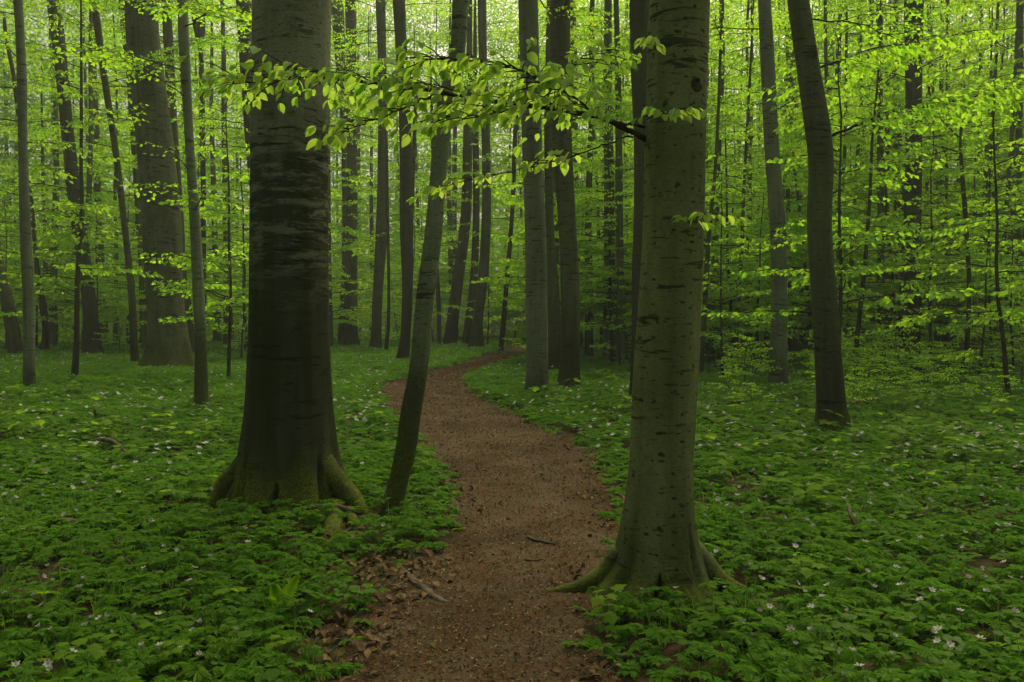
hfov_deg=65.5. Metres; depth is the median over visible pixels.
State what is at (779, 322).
beech tree
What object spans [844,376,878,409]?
beech bush
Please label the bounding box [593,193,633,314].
beech sapling
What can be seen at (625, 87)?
forest pole
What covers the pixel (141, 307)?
forest tree
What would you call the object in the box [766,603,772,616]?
anemone flower
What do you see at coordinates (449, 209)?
forest tree
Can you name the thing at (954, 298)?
forest tree
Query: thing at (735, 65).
forest tree
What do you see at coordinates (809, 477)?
seedling
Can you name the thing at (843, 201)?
forest tree
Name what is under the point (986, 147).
forest tree
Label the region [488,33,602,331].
forest tree
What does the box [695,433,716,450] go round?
seedling
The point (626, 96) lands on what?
forest tree
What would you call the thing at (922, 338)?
beech bush
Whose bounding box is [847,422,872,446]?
seedling
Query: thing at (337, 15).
beech tree
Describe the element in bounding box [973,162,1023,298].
beech sapling
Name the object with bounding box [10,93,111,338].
forest tree
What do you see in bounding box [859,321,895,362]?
beech bush
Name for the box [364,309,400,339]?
beech bush
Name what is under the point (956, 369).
beech bush
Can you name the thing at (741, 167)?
forest tree
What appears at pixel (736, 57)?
forest pole
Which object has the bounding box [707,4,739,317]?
forest pole
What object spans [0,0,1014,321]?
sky
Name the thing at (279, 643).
seedling
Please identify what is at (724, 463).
seedling
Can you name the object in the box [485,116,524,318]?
forest tree
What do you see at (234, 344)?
beech bush
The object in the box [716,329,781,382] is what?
beech bush
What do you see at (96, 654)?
seedling
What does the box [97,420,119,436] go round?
seedling
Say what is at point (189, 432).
seedling
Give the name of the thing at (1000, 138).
forest tree
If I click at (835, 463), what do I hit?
seedling
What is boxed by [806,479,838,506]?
seedling
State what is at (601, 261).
forest tree
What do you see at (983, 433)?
seedling
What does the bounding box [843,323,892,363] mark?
beech bush
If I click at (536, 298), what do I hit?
beech tree
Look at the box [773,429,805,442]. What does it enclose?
seedling
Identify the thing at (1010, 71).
forest tree
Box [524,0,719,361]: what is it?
forest tree
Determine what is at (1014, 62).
forest pole
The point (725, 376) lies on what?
beech bush
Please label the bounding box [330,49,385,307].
forest tree
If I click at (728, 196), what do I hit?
beech sapling
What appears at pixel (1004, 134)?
forest tree
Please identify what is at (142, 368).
seedling
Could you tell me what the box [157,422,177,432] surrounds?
seedling
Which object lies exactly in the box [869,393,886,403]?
seedling
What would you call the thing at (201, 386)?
beech tree
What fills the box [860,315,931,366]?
beech bush
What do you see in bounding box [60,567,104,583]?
dead branch
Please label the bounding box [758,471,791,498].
seedling
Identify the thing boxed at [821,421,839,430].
seedling
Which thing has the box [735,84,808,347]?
beech sapling
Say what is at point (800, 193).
beech sapling
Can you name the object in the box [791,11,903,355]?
forest pole
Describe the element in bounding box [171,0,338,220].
beech tree
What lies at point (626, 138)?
forest tree
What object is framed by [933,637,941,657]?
anemone flower
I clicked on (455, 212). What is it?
beech sapling
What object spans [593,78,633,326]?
forest tree
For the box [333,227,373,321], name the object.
beech sapling
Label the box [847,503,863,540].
broken stake
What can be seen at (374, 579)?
leaf litter
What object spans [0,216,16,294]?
forest tree
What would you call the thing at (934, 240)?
forest tree
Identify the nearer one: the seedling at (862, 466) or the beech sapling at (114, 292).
the seedling at (862, 466)
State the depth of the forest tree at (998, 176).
32.12 m
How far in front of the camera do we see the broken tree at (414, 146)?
26.51 m
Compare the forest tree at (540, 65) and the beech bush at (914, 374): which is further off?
the forest tree at (540, 65)
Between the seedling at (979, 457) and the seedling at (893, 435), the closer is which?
the seedling at (979, 457)
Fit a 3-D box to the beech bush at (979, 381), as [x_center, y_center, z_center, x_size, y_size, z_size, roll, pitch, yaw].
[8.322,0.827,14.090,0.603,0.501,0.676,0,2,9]
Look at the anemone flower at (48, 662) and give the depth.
3.10 m
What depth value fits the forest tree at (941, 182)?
29.32 m
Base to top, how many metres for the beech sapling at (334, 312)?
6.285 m
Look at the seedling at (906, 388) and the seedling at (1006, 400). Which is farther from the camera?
the seedling at (906, 388)
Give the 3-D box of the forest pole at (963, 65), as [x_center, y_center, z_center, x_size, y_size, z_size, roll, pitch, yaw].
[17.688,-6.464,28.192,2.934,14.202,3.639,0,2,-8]
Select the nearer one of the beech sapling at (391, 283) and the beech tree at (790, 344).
the beech tree at (790, 344)
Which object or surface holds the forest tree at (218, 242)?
on the ground at (672, 646)
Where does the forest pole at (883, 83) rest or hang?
on the ground at (672, 646)
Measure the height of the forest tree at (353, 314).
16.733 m
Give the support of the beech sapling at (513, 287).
on the ground at (672, 646)
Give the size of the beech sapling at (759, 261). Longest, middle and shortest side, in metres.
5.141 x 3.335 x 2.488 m
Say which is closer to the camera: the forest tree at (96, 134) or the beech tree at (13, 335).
the beech tree at (13, 335)
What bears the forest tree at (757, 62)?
on the ground at (672, 646)
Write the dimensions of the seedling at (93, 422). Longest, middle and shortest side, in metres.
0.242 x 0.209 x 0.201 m
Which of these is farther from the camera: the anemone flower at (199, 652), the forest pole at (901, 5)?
the forest pole at (901, 5)
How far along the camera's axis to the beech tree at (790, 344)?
26.14 m
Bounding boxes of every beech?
[39,0,250,369]
[178,0,749,609]
[205,0,370,540]
[378,0,468,516]
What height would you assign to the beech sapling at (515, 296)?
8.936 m
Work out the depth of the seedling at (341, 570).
4.32 m
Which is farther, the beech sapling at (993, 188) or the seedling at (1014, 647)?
the beech sapling at (993, 188)
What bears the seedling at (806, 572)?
on the ground at (672, 646)
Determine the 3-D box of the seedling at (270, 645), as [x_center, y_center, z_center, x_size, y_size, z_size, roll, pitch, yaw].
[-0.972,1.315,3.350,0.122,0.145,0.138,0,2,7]
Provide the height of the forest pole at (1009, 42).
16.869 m
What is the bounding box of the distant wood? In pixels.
[0,0,1023,455]
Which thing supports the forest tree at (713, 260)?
on the ground at (672, 646)
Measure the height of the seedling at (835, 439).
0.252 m
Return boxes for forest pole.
[476,1,597,196]
[508,0,614,314]
[578,0,631,258]
[585,3,633,258]
[590,33,631,124]
[612,8,632,127]
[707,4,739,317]
[708,4,750,192]
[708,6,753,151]
[709,2,759,199]
[727,0,838,218]
[740,0,879,361]
[756,5,803,341]
[779,0,904,308]
[785,0,854,346]
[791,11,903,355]
[796,8,867,162]
[801,24,875,336]
[811,7,867,148]
[829,4,886,346]
[838,0,931,362]
[851,2,935,346]
[854,0,927,277]
[854,1,903,207]
[857,0,951,347]
[859,0,904,206]
[861,2,970,205]
[870,5,977,348]
[889,0,1008,350]
[891,0,976,304]
[922,15,975,213]
[931,0,1023,364]
[931,3,1005,263]
[931,6,1023,343]
[935,0,1023,215]
[945,2,1023,345]
[971,10,1012,178]
[971,62,1023,351]
[980,0,1023,357]
[986,0,1023,362]
[989,8,1015,176]
[990,4,1023,93]
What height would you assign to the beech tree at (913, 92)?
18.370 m
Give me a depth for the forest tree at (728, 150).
40.75 m
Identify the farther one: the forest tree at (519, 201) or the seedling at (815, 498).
the forest tree at (519, 201)
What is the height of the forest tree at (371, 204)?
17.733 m
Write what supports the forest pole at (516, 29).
on the ground at (672, 646)
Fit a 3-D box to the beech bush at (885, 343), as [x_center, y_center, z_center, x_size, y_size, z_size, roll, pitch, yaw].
[8.061,0.136,17.166,1.558,1.821,1.796,0,2,0]
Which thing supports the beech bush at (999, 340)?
on the ground at (672, 646)
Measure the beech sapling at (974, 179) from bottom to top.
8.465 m
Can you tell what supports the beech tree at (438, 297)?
on the ground at (672, 646)
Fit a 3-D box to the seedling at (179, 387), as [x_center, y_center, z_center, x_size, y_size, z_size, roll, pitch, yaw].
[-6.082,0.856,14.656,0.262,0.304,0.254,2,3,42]
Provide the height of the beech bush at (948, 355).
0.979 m
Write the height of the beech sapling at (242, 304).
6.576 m
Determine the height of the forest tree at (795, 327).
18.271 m
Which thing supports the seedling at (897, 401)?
on the ground at (672, 646)
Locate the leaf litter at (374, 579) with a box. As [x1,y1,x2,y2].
[0,441,1013,681]
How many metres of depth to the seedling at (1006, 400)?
10.90 m
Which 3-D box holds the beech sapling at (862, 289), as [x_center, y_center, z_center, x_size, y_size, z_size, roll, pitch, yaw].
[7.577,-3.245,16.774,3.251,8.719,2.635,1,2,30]
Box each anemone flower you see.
[11,660,19,671]
[28,614,41,640]
[35,622,54,642]
[43,659,52,672]
[46,665,55,675]
[81,621,90,642]
[90,613,109,634]
[138,641,147,676]
[154,611,162,627]
[196,650,201,669]
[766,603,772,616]
[782,625,794,643]
[917,596,927,621]
[919,627,936,643]
[933,625,942,641]
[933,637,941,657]
[946,640,954,650]
[1001,607,1019,624]
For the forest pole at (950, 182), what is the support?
on the ground at (672, 646)
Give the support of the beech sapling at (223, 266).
on the ground at (672, 646)
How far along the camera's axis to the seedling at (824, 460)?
7.43 m
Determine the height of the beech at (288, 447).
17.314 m
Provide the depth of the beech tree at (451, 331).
33.47 m
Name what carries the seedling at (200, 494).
on the ground at (672, 646)
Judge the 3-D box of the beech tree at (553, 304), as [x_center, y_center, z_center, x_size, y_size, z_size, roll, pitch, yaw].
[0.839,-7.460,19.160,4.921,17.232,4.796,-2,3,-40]
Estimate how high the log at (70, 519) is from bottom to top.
0.082 m
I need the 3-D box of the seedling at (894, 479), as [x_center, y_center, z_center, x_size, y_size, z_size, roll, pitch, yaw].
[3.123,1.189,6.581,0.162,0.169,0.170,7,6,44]
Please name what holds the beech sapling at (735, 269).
on the ground at (672, 646)
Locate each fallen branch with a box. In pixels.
[265,504,361,515]
[399,568,453,602]
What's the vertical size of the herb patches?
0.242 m
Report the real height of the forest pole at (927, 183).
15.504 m
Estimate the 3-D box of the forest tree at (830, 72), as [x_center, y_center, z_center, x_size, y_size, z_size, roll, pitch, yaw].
[12.427,-7.722,29.953,5.959,16.772,5.724,-1,2,-24]
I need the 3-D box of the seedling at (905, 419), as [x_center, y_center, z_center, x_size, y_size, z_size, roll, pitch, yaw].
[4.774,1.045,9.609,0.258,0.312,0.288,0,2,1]
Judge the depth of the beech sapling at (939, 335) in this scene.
26.95 m
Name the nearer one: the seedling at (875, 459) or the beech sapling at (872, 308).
the seedling at (875, 459)
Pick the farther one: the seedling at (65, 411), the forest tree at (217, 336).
the forest tree at (217, 336)
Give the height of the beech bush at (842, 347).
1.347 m
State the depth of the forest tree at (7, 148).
43.55 m
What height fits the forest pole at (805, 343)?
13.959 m
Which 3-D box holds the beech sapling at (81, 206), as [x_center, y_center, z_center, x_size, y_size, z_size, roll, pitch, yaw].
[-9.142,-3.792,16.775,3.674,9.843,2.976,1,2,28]
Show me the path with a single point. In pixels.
(498, 593)
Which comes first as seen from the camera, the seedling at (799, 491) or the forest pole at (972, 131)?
the seedling at (799, 491)
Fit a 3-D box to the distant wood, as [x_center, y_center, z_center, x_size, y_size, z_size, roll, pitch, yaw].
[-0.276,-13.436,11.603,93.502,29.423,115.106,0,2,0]
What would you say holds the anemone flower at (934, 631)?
on the ground at (672, 646)
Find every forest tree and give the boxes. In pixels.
[0,0,127,344]
[0,19,49,300]
[0,36,14,241]
[0,41,42,266]
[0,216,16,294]
[1,0,144,348]
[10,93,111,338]
[32,1,192,345]
[36,7,138,342]
[69,0,225,348]
[175,0,248,341]
[178,105,248,323]
[179,0,248,344]
[180,52,232,326]
[184,0,338,302]
[233,202,338,296]
[236,0,415,346]
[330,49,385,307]
[334,10,419,335]
[374,26,459,306]
[385,13,504,305]
[393,0,517,301]
[471,25,632,313]
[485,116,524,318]
[487,65,544,318]
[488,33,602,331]
[491,0,632,347]
[507,0,705,361]
[513,61,594,298]
[520,22,633,348]
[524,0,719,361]
[574,0,633,348]
[580,30,762,343]
[592,0,632,338]
[593,29,633,293]
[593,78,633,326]
[623,0,808,357]
[701,0,837,363]
[701,37,766,315]
[707,0,846,350]
[708,4,752,304]
[709,1,800,346]
[709,49,742,214]
[710,3,869,362]
[710,72,763,342]
[711,96,742,211]
[717,0,847,336]
[719,39,800,341]
[719,53,763,335]
[725,0,870,349]
[734,0,957,336]
[752,2,816,233]
[752,60,820,327]
[781,20,932,326]
[792,5,876,298]
[797,44,875,328]
[799,21,875,267]
[805,0,1023,355]
[831,3,925,342]
[832,0,995,344]
[842,2,889,336]
[884,1,1023,348]
[893,0,1023,359]
[921,0,1003,302]
[921,1,1007,345]
[921,59,976,340]
[922,0,1023,347]
[924,9,1021,303]
[929,11,1023,253]
[936,6,1023,345]
[936,10,982,338]
[945,14,1023,310]
[961,69,1023,312]
[969,29,1023,240]
[972,24,1023,329]
[977,33,1023,279]
[990,87,1023,211]
[996,32,1023,176]
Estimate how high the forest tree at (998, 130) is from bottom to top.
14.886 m
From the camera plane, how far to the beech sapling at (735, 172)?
23.97 m
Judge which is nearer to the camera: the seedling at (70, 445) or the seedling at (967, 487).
the seedling at (967, 487)
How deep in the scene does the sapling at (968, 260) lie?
17.01 m
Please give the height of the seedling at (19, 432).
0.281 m
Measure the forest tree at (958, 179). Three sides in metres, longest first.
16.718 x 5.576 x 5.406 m
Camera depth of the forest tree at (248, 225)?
39.04 m
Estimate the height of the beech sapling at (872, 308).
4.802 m
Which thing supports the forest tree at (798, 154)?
on the ground at (672, 646)
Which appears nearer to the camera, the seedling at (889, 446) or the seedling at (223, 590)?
the seedling at (223, 590)
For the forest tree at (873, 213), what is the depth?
33.23 m
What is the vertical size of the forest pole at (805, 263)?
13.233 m
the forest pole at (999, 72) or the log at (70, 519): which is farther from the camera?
the forest pole at (999, 72)
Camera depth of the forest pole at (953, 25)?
28.32 m
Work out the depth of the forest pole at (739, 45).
25.16 m
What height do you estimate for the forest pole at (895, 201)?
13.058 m
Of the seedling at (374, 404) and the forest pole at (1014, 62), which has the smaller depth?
the seedling at (374, 404)
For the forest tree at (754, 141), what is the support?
on the ground at (672, 646)
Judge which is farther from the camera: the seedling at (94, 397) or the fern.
the seedling at (94, 397)
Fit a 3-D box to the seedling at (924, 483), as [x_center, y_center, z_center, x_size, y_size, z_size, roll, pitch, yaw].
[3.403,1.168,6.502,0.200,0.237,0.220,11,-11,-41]
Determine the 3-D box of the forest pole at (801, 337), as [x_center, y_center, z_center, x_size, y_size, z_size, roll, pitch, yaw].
[13.304,-8.755,37.721,3.313,18.232,2.722,0,2,-6]
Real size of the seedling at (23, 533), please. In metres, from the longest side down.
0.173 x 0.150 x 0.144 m
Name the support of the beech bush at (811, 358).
on the ground at (672, 646)
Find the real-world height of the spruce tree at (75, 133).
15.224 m
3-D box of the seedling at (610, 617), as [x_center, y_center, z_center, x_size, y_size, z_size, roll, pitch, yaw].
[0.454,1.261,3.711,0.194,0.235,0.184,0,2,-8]
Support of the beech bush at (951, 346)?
on the ground at (672, 646)
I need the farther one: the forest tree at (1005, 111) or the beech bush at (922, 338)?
the forest tree at (1005, 111)
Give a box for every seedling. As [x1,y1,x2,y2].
[2,406,37,430]
[4,422,25,436]
[5,384,20,398]
[12,658,48,676]
[15,525,45,537]
[23,416,47,435]
[24,464,51,477]
[24,590,61,624]
[30,389,46,396]
[51,408,68,415]
[52,650,86,676]
[54,641,85,657]
[64,450,93,468]
[66,380,82,392]
[66,443,87,453]
[72,633,119,653]
[77,420,97,424]
[78,426,99,440]
[84,394,100,408]
[91,641,127,665]
[92,415,120,436]
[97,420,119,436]
[112,445,135,452]
[113,551,142,563]
[127,444,148,457]
[133,365,150,374]
[133,387,151,399]
[139,619,167,640]
[149,410,171,431]
[152,477,180,499]
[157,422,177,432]
[159,547,180,562]
[159,639,190,673]
[160,453,186,464]
[174,488,209,506]
[175,379,187,388]
[175,430,201,444]
[177,514,203,522]
[188,503,208,520]
[197,416,223,439]
[197,463,223,484]
[199,420,219,438]
[205,459,224,471]
[212,587,246,605]
[265,634,296,650]
[268,639,292,647]
[290,660,315,679]
[327,568,347,586]
[347,400,362,412]
[360,399,387,421]
[416,446,436,467]
[530,385,544,395]
[587,584,628,632]
[614,394,631,407]
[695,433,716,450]
[708,452,734,484]
[718,416,739,420]
[724,394,748,411]
[730,425,749,438]
[736,386,748,401]
[740,445,757,450]
[754,440,769,454]
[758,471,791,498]
[759,475,780,484]
[765,462,782,469]
[773,416,798,430]
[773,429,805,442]
[773,452,795,465]
[780,453,794,467]
[783,439,800,454]
[787,557,828,590]
[792,483,821,504]
[803,474,824,480]
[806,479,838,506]
[806,484,826,502]
[817,450,840,463]
[819,409,842,426]
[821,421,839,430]
[832,436,842,449]
[832,457,858,471]
[841,462,868,480]
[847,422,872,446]
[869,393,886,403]
[871,456,891,462]
[880,445,899,455]
[880,474,900,482]
[881,427,903,446]
[887,390,908,409]
[887,425,911,445]
[891,462,908,473]
[893,511,911,518]
[895,413,921,431]
[899,381,915,392]
[906,394,923,402]
[909,654,918,663]
[915,395,936,409]
[916,470,939,485]
[918,386,936,394]
[918,421,946,434]
[935,425,954,441]
[940,436,968,459]
[944,481,968,500]
[945,425,954,436]
[948,484,972,498]
[949,419,973,430]
[951,436,982,445]
[953,459,982,483]
[970,445,990,461]
[973,405,996,411]
[976,427,997,435]
[985,648,1006,662]
[987,639,1023,651]
[988,439,1017,460]
[991,396,1016,415]
[992,396,1012,415]
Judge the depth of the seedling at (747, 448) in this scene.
7.76 m
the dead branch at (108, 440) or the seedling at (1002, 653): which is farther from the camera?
the dead branch at (108, 440)
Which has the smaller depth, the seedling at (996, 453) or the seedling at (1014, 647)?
the seedling at (1014, 647)
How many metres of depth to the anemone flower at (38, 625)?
3.46 m
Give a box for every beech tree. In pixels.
[0,0,97,386]
[0,0,142,353]
[0,9,61,353]
[0,13,78,350]
[26,2,201,361]
[51,0,251,408]
[83,0,223,353]
[84,0,194,346]
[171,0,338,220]
[177,2,239,338]
[330,0,401,344]
[330,0,425,348]
[330,0,494,358]
[331,0,397,343]
[340,54,420,349]
[411,42,471,343]
[420,0,515,343]
[427,0,516,343]
[440,0,524,346]
[472,38,543,350]
[513,0,630,369]
[518,0,599,395]
[539,0,586,388]
[540,0,633,356]
[628,0,649,402]
[699,0,766,372]
[709,0,858,384]
[741,57,824,352]
[787,0,1023,434]
[815,0,930,261]
[819,0,996,369]
[835,0,960,339]
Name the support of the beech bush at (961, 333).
on the ground at (672, 646)
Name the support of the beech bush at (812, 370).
on the ground at (672, 646)
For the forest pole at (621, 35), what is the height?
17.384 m
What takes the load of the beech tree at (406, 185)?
on the ground at (672, 646)
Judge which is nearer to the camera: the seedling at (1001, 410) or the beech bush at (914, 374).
the seedling at (1001, 410)
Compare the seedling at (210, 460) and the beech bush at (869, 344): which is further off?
the beech bush at (869, 344)
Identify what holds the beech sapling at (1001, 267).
on the ground at (672, 646)
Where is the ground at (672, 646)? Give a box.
[0,322,1023,681]
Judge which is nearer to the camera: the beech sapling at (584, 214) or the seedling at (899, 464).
the seedling at (899, 464)
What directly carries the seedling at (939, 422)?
on the ground at (672, 646)
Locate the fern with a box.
[262,574,299,613]
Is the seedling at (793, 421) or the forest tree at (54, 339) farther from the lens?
the forest tree at (54, 339)
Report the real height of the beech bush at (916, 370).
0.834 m
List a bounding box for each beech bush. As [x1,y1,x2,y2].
[57,332,81,346]
[80,316,115,343]
[91,307,143,352]
[223,321,247,352]
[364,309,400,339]
[389,326,412,339]
[502,325,525,347]
[704,330,761,367]
[708,372,740,390]
[711,327,759,366]
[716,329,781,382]
[720,337,769,378]
[724,327,805,373]
[732,383,780,402]
[792,334,850,361]
[793,334,866,374]
[797,320,873,368]
[805,371,815,389]
[807,329,873,372]
[811,346,889,385]
[842,349,915,379]
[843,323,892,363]
[844,353,891,388]
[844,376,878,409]
[846,305,924,375]
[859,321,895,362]
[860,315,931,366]
[867,352,950,387]
[871,311,939,358]
[874,336,948,373]
[884,374,931,399]
[893,353,968,385]
[902,372,963,393]
[918,341,973,372]
[920,323,951,362]
[921,341,979,369]
[927,313,1000,363]
[941,365,983,401]
[943,337,990,367]
[947,355,994,382]
[950,336,1001,368]
[958,344,1023,365]
[962,374,1000,391]
[974,319,1023,365]
[979,330,1023,382]
[984,375,1023,400]
[985,334,1023,361]
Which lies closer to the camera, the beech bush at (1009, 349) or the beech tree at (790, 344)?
the beech bush at (1009, 349)
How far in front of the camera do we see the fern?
3.91 m
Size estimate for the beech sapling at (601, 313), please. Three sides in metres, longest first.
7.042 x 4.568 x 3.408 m
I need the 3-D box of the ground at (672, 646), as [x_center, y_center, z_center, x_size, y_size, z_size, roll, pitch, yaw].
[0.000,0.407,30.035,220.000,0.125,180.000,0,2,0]
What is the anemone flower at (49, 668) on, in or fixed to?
on the ground at (672, 646)
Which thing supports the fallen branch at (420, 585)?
on the ground at (672, 646)
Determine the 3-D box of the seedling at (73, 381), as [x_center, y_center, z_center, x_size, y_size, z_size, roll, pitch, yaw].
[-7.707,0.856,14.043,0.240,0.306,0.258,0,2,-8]
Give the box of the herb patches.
[0,363,1023,681]
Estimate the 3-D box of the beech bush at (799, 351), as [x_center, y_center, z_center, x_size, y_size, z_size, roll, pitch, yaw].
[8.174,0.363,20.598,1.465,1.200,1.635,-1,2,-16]
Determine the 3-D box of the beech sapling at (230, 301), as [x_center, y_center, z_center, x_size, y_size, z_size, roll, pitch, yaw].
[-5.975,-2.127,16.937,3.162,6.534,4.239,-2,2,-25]
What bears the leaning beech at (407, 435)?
on the ground at (672, 646)
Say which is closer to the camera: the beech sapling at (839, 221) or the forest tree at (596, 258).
the beech sapling at (839, 221)
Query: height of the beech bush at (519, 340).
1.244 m
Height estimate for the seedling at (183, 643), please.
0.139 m
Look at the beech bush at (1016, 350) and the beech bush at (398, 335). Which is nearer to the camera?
the beech bush at (1016, 350)
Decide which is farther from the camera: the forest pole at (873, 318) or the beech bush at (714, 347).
the forest pole at (873, 318)
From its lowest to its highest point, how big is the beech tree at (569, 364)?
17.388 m
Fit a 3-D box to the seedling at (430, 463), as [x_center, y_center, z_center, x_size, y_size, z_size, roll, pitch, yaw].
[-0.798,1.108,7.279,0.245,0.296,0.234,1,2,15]
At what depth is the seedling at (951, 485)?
6.25 m
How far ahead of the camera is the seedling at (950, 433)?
8.98 m
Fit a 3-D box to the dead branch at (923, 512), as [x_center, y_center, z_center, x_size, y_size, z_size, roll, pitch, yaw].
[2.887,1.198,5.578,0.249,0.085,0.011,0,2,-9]
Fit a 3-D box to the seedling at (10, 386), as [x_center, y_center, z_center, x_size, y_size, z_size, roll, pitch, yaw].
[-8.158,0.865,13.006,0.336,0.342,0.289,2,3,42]
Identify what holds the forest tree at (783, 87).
on the ground at (672, 646)
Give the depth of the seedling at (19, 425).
9.25 m
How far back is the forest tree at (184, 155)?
38.50 m
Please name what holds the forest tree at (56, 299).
on the ground at (672, 646)
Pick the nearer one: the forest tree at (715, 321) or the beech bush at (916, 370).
the beech bush at (916, 370)
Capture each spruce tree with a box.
[0,26,43,319]
[8,51,74,323]
[40,39,105,335]
[101,47,137,315]
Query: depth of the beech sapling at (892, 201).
28.59 m
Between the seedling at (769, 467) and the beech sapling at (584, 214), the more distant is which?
the beech sapling at (584, 214)
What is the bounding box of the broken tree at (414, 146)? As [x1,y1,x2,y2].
[412,95,417,233]
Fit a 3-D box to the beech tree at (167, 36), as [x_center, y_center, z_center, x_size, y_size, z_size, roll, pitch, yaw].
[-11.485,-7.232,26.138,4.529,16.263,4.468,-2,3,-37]
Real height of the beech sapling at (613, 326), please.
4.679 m
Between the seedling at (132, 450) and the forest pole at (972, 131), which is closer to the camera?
the seedling at (132, 450)
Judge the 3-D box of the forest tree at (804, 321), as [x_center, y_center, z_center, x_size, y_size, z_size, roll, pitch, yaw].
[7.865,-5.887,22.925,4.805,13.535,4.624,0,2,-1]
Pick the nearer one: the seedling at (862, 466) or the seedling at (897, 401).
the seedling at (862, 466)
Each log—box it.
[48,518,83,526]
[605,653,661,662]
[848,398,909,411]
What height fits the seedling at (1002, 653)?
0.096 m
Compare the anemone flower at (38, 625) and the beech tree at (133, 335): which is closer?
the anemone flower at (38, 625)
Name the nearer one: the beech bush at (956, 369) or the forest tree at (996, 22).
the beech bush at (956, 369)
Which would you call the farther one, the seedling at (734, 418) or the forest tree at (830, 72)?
the forest tree at (830, 72)
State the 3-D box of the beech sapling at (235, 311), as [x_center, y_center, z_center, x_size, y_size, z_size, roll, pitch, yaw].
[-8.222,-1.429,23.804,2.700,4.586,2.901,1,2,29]
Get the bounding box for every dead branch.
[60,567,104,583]
[95,437,125,452]
[524,558,542,560]
[527,535,554,544]
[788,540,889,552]
[908,506,938,518]
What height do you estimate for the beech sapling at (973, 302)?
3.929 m
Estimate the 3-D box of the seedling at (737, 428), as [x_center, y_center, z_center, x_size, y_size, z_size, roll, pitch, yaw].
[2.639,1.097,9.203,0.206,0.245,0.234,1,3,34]
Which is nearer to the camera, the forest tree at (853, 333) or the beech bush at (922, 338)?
the beech bush at (922, 338)
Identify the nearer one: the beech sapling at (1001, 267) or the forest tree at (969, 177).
the beech sapling at (1001, 267)
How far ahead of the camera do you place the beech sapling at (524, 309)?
24.86 m
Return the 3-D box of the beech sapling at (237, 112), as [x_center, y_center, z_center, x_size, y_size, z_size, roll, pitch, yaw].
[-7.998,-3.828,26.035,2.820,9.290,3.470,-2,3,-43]
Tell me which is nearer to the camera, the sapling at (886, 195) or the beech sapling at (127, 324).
the sapling at (886, 195)
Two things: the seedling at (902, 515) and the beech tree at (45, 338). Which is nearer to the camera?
the seedling at (902, 515)
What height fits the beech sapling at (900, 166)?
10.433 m
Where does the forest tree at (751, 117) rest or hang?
on the ground at (672, 646)
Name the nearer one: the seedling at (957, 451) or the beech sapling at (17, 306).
the seedling at (957, 451)
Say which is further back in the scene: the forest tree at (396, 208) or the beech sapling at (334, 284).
the forest tree at (396, 208)
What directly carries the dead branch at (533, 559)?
on the path
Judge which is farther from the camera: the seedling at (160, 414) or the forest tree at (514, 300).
the forest tree at (514, 300)
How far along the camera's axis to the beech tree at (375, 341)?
30.12 m
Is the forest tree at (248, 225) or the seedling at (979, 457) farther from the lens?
the forest tree at (248, 225)
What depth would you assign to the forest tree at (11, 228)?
29.56 m
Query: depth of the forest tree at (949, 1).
34.00 m
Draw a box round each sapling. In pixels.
[0,0,163,375]
[0,175,68,346]
[0,198,59,349]
[0,223,22,316]
[62,197,146,334]
[69,165,127,302]
[96,145,138,343]
[151,83,250,377]
[179,135,222,302]
[185,216,248,357]
[204,124,249,349]
[222,97,249,295]
[226,281,248,309]
[329,195,344,304]
[331,208,354,314]
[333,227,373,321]
[363,222,417,338]
[371,190,449,321]
[382,179,459,341]
[439,185,489,338]
[444,231,525,344]
[491,232,524,337]
[505,214,602,330]
[507,152,524,298]
[558,85,633,361]
[559,151,603,318]
[580,189,632,364]
[593,152,719,316]
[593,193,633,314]
[625,135,752,315]
[700,154,799,378]
[701,0,984,335]
[702,62,768,356]
[716,190,763,329]
[719,170,812,364]
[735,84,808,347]
[741,0,890,293]
[756,170,805,338]
[802,0,952,376]
[834,223,892,328]
[837,23,960,340]
[844,93,1020,371]
[849,175,898,312]
[858,20,957,293]
[870,44,1023,395]
[887,83,1023,378]
[894,177,977,347]
[913,156,1023,377]
[919,27,1023,319]
[927,230,1014,346]
[933,107,1005,304]
[937,163,1023,367]
[952,204,1023,369]
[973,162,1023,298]
[983,215,1023,346]
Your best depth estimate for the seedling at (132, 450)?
7.74 m
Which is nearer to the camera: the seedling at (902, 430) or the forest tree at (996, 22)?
the seedling at (902, 430)
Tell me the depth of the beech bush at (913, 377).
13.16 m
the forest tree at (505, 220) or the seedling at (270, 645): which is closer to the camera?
the seedling at (270, 645)
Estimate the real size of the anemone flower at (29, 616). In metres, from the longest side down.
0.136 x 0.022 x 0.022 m
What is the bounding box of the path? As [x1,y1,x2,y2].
[316,343,632,681]
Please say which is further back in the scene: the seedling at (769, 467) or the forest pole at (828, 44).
the forest pole at (828, 44)
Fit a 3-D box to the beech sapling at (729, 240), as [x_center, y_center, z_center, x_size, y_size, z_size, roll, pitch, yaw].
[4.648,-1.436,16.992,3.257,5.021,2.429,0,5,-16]
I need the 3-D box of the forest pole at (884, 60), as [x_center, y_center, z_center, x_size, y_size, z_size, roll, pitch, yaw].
[13.203,-7.658,28.090,2.572,16.772,3.653,-1,-1,-6]
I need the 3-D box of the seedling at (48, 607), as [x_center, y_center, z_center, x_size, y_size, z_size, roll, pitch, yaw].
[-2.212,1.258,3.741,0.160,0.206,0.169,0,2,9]

